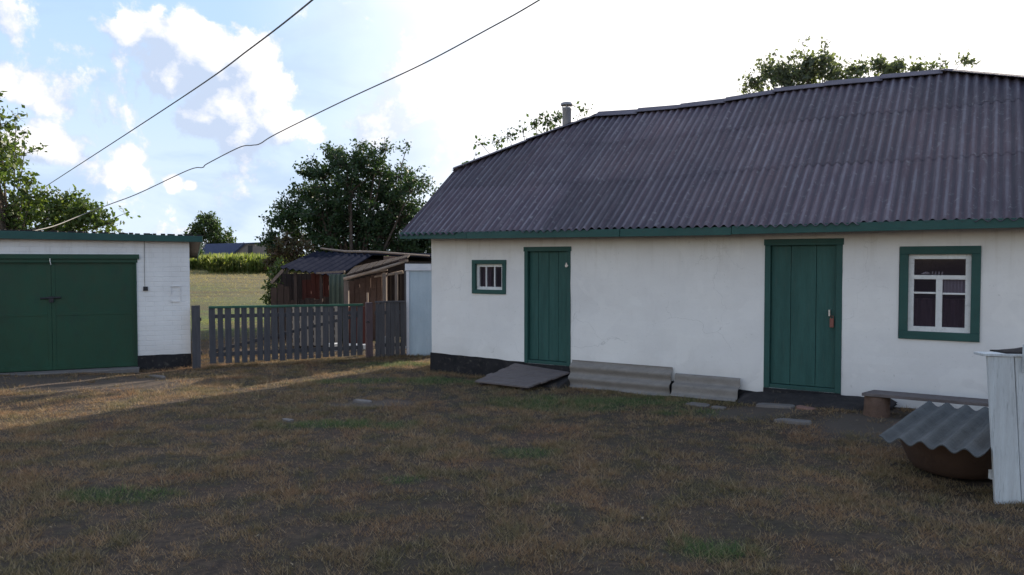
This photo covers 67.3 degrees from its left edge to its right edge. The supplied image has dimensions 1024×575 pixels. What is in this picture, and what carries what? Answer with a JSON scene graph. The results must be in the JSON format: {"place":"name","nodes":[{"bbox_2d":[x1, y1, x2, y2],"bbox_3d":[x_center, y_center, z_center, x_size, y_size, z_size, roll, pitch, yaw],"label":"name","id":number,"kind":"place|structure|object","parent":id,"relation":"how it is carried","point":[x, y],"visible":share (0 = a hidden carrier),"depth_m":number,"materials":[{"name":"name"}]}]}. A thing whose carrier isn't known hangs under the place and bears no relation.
{"place":"outdoors","nodes":[
{"label":"outdoors","id":0,"kind":"place"},
{"bbox_2d":[41,0,312,189],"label":"overhead cable","id":1,"kind":"object","parent":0,"point":[293,15],"visible":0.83,"depth_m":11.91,"materials":[{"name":"rubber"}]},
{"bbox_2d":[292,306,336,346],"bbox_3d":[-3.795,0.730,14.958,0.890,0.790,0.510,0,2,-12],"label":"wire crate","id":2,"kind":"object","parent":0,"point":[335,331],"visible":0.21,"depth_m":14.72,"materials":[{"name":"grey metal"}]},
{"bbox_2d":[0,269,1023,574],"bbox_3d":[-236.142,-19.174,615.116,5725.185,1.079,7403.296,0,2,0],"label":"ground","id":3,"kind":"structure","parent":0,"point":[850,421],"depth_m":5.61,"materials":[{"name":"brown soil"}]},
{"bbox_2d":[0,91,140,233],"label":"walnut tree","id":4,"kind":"object","parent":3,"relation":"on","point":[26,209],"visible":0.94,"depth_m":18.75,"materials":[{"name":"green plant"}]},
{"bbox_2d":[0,229,202,374],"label":"garage","id":5,"kind":"structure","parent":3,"relation":"on","point":[85,302],"depth_m":11.46,"materials":[{"name":"brick"}]},
{"bbox_2d":[0,263,52,372],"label":"garage door leaf","id":6,"kind":"structure","parent":5,"relation":"in","point":[26,343],"depth_m":11.15,"materials":[{"name":"green metal"}]},
{"bbox_2d":[40,263,136,369],"bbox_3d":[-6.296,0.390,11.453,1.250,1.640,0.064,-1,2,-23],"label":"garage door leaf","id":7,"kind":"structure","parent":5,"relation":"in","point":[94,304],"depth_m":11.49,"materials":[{"name":"green metal"}]},
{"bbox_2d":[36,0,539,230],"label":"overhead wire","id":8,"kind":"object","parent":5,"relation":"on","point":[316,113],"visible":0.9,"depth_m":9.76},
{"bbox_2d":[149,374,165,377],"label":"stone slab","id":9,"kind":"structure","parent":3,"relation":"on","point":[158,376],"depth_m":10.97,"materials":[{"name":"grey stone"}]},
{"bbox_2d":[191,305,201,368],"bbox_3d":[-4.875,0.815,11.897,0.139,1.084,0.101,-1,2,-27],"label":"gate post","id":10,"kind":"object","parent":3,"relation":"on","point":[196,337],"visible":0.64,"depth_m":11.85,"materials":[{"name":"paint"}]},
{"bbox_2d":[180,211,236,249],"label":"distant tree","id":11,"kind":"object","parent":3,"relation":"on","point":[210,223],"visible":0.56,"depth_m":119.06,"materials":[{"name":"green plant"}]},
{"bbox_2d":[202,242,273,256],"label":"barn","id":12,"kind":"structure","parent":3,"relation":"on","point":[233,248],"depth_m":109.19,"materials":[{"name":"metal"}]},
{"bbox_2d":[248,245,252,253],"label":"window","id":13,"kind":"structure","parent":12,"relation":"in","point":[250,247],"depth_m":107.84,"materials":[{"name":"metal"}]},
{"bbox_2d":[189,252,306,273],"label":"corn","id":14,"kind":"object","parent":3,"relation":"on","point":[210,262],"visible":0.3,"depth_m":67.66,"materials":[{"name":"green plant"}]},
{"bbox_2d":[260,255,285,310],"bbox_3d":[-5.350,0.222,17.289,0.597,1.906,0.561,-1,2,-24],"label":"green bush","id":15,"kind":"object","parent":3,"relation":"on","point":[276,271],"visible":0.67,"depth_m":17.21,"materials":[{"name":"green plant"}]},
{"bbox_2d":[282,418,293,422],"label":"stone slab","id":16,"kind":"structure","parent":3,"relation":"on","point":[288,419],"depth_m":7.94,"materials":[{"name":"grey stone"}]},
{"bbox_2d":[262,230,315,279],"bbox_3d":[-5.653,-0.201,19.515,1.282,2.615,0.908,1,2,17],"label":"bush","id":17,"kind":"object","parent":3,"relation":"on","point":[286,249],"visible":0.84,"depth_m":19.41,"materials":[{"name":"green plant"}]},
{"bbox_2d":[270,251,372,340],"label":"hen shed","id":18,"kind":"structure","parent":3,"relation":"on","point":[323,283],"depth_m":16.69,"materials":[{"name":"brown wood"}]},
{"bbox_2d":[254,137,441,280],"bbox_3d":[-4.337,-1.486,20.870,5.343,5.142,3.088,0,2,0],"label":"apple tree","id":19,"kind":"object","parent":3,"relation":"on","point":[331,213],"visible":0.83,"depth_m":20.59,"materials":[{"name":"green plant"}]},
{"bbox_2d":[353,399,371,403],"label":"stone slab","id":20,"kind":"structure","parent":3,"relation":"on","point":[361,401],"depth_m":9.04,"materials":[{"name":"grey stone"}]},
{"bbox_2d":[365,302,372,357],"bbox_3d":[-2.445,0.784,13.119,0.137,1.061,0.116,-1,2,-27],"label":"gate post","id":21,"kind":"object","parent":3,"relation":"on","point":[369,327],"visible":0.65,"depth_m":13.10,"materials":[{"name":"wood"}]},
{"bbox_2d":[208,304,362,363],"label":"picket gate","id":22,"kind":"structure","parent":21,"relation":"attached to","point":[328,313],"depth_m":12.48,"materials":[{"name":"paint"}]},
{"bbox_2d":[320,247,430,295],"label":"back shed","id":23,"kind":"structure","parent":3,"relation":"on","point":[419,257],"depth_m":18.89,"materials":[{"name":"brown wood"}]},
{"bbox_2d":[343,254,409,345],"bbox_3d":[-2.823,0.217,16.466,1.300,1.885,2.873,0,2,-7],"label":"lean to","id":24,"kind":"object","parent":3,"relation":"on","point":[385,285],"visible":0.56,"depth_m":16.31,"materials":[{"name":"brown wood"}]},
{"bbox_2d":[375,301,404,356],"bbox_3d":[-2.099,0.714,13.262,0.532,0.967,0.056,-1,2,-24],"label":"picket fence","id":25,"kind":"object","parent":3,"relation":"on","point":[394,344],"visible":1,"depth_m":13.25,"materials":[{"name":"paint"}]},
{"bbox_2d":[404,239,430,252],"bbox_3d":[-2.382,-0.812,21.791,2.276,3.678,1.614,0,2,0],"label":"dark bush","id":26,"kind":"object","parent":3,"relation":"on","point":[427,245],"visible":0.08,"depth_m":21.41,"materials":[{"name":"green plant"}]},
{"bbox_2d":[404,262,431,355],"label":"blue shed","id":27,"kind":"structure","parent":3,"relation":"on","point":[418,309],"depth_m":13.44,"materials":[{"name":"metal"}]},
{"bbox_2d":[17,369,1020,574],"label":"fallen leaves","id":28,"kind":"object","parent":3,"relation":"on","point":[831,559],"visible":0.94,"depth_m":5.50,"materials":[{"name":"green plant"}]},
{"bbox_2d":[475,363,569,390],"bbox_3d":[0.134,1.194,10.305,1.039,0.247,0.746,1,2,38],"label":"door ramp","id":29,"kind":"structure","parent":3,"relation":"on","point":[524,377],"depth_m":10.27,"materials":[{"name":"grey wood"}]},
{"bbox_2d":[461,101,592,163],"bbox_3d":[0.353,-1.578,18.161,3.073,5.455,0.984,0,2,0],"label":"thin tree","id":30,"kind":"object","parent":3,"relation":"on","point":[547,121],"visible":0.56,"depth_m":17.87,"materials":[{"name":"green plant"}]},
{"bbox_2d":[536,376,569,388],"bbox_3d":[0.241,1.268,10.391,1.116,0.177,0.406,1,2,32],"label":"dark step","id":31,"kind":"object","parent":3,"relation":"on","point":[562,382],"visible":0.19,"depth_m":10.12,"materials":[{"name":"concrete"}]},
{"bbox_2d":[568,360,672,395],"bbox_3d":[1.355,1.164,9.850,1.400,0.371,0.176,1,2,32],"label":"corrugated sheet","id":32,"kind":"object","parent":3,"relation":"on","point":[644,379],"visible":0.89,"depth_m":9.83,"materials":[{"name":"grey concrete"}]},
{"bbox_2d":[686,402,709,406],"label":"stone slab","id":33,"kind":"structure","parent":3,"relation":"on","point":[696,404],"depth_m":8.77,"materials":[{"name":"grey stone"}]},
{"bbox_2d":[669,373,740,401],"bbox_3d":[2.300,1.191,9.193,0.800,0.253,0.230,1,2,32],"label":"corrugated sheet","id":34,"kind":"object","parent":3,"relation":"on","point":[709,387],"visible":0.98,"depth_m":9.20,"materials":[{"name":"grey concrete"}]},
{"bbox_2d":[399,68,1023,410],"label":"white cottage","id":35,"kind":"structure","parent":3,"relation":"on","point":[854,237],"depth_m":9.37,"materials":[{"name":"white plaster"},{"name":"green paint"},{"name":"slate"}]},
{"bbox_2d":[472,260,505,293],"bbox_3d":[-0.301,-0.153,11.028,0.580,0.485,0.142,1,2,32],"label":"window","id":36,"kind":"structure","parent":35,"relation":"in","point":[477,288],"depth_m":11.05,"materials":[{"name":"green wood"}]},
{"bbox_2d":[523,246,570,365],"bbox_3d":[0.499,0.247,10.526,0.740,1.608,0.145,1,2,32],"label":"door","id":37,"kind":"structure","parent":35,"relation":"in","point":[547,270],"depth_m":10.54,"materials":[{"name":"green paint"}]},
{"bbox_2d":[763,238,843,393],"bbox_3d":[3.320,0.308,8.776,0.860,1.723,0.126,1,2,32],"label":"door","id":38,"kind":"structure","parent":35,"relation":"in","point":[803,289],"depth_m":8.77,"materials":[{"name":"green paint"}]},
{"bbox_2d":[898,246,980,341],"bbox_3d":[4.489,0.057,8.080,0.740,0.980,0.212,1,2,32],"label":"window","id":39,"kind":"structure","parent":35,"relation":"in","point":[938,318],"depth_m":8.06,"materials":[{"name":"white wood"}]},
{"bbox_2d":[711,406,726,409],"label":"stone slab","id":40,"kind":"structure","parent":3,"relation":"on","point":[720,407],"depth_m":8.57,"materials":[{"name":"grey stone"}]},
{"bbox_2d":[756,403,794,408],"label":"stone slab","id":41,"kind":"structure","parent":3,"relation":"on","point":[776,405],"depth_m":8.47,"materials":[{"name":"grey stone"}]},
{"bbox_2d":[774,418,811,424],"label":"stone slab","id":42,"kind":"structure","parent":3,"relation":"on","point":[793,421],"depth_m":7.78,"materials":[{"name":"grey stone"}]},
{"bbox_2d":[796,405,815,409],"bbox_3d":[3.173,1.318,8.306,0.226,0.065,0.115,3,4,35],"label":"brick","id":43,"kind":"object","parent":3,"relation":"on","point":[800,407],"visible":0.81,"depth_m":8.29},
{"bbox_2d":[738,392,897,411],"bbox_3d":[3.303,1.286,8.498,1.680,0.205,0.380,1,2,32],"label":"roofing felt","id":44,"kind":"object","parent":3,"relation":"on","point":[840,402],"visible":0.73,"depth_m":8.52,"materials":[{"name":"black"}]},
{"bbox_2d":[737,35,980,94],"bbox_3d":[7.551,-2.181,16.962,5.250,6.733,1.724,0,2,-7],"label":"roadside tree","id":45,"kind":"object","parent":3,"relation":"on","point":[808,70],"visible":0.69,"depth_m":16.72,"materials":[{"name":"green plant"}]},
{"bbox_2d":[863,396,890,417],"bbox_3d":[3.749,1.229,7.901,0.270,0.244,0.268,0,2,0],"label":"log stump","id":46,"kind":"object","parent":3,"relation":"on","point":[876,407],"visible":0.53,"depth_m":7.80,"materials":[{"name":"brown wood"}]},
{"bbox_2d":[862,390,988,406],"bbox_3d":[4.432,1.217,7.466,1.879,0.260,0.300,1,2,32],"label":"plank bench","id":47,"kind":"object","parent":46,"relation":"on","point":[931,398],"visible":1,"depth_m":7.59,"materials":[{"name":"grey wood"}]},
{"bbox_2d":[892,421,991,479],"bbox_3d":[3.520,1.287,6.076,0.934,0.324,0.934,0,2,0],"label":"rusty tub","id":48,"kind":"object","parent":3,"relation":"on","point":[943,461],"visible":0.29,"depth_m":5.78,"materials":[{"name":"metal"}]},
{"bbox_2d":[879,401,990,457],"bbox_3d":[3.364,1.057,5.864,0.675,0.156,1.221,2,3,44],"label":"corrugated sheet","id":49,"kind":"object","parent":48,"relation":"on","point":[948,426],"visible":0.85,"depth_m":5.79,"materials":[{"name":"concrete"}]},
{"bbox_2d":[974,344,1023,503],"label":"plank fence","id":50,"kind":"object","parent":3,"relation":"on","point":[1005,379],"visible":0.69,"depth_m":5.27,"materials":[{"name":"white wood"}]},
{"bbox_2d":[990,347,1022,353],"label":"folded tarp","id":51,"kind":"object","parent":50,"relation":"on","point":[1019,350],"visible":0.99,"depth_m":5.30,"materials":[{"name":"fabric"}]},
{"bbox_2d":[0,0,1023,252],"label":"sky","id":52,"kind":"structure","parent":0,"point":[85,74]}
]}

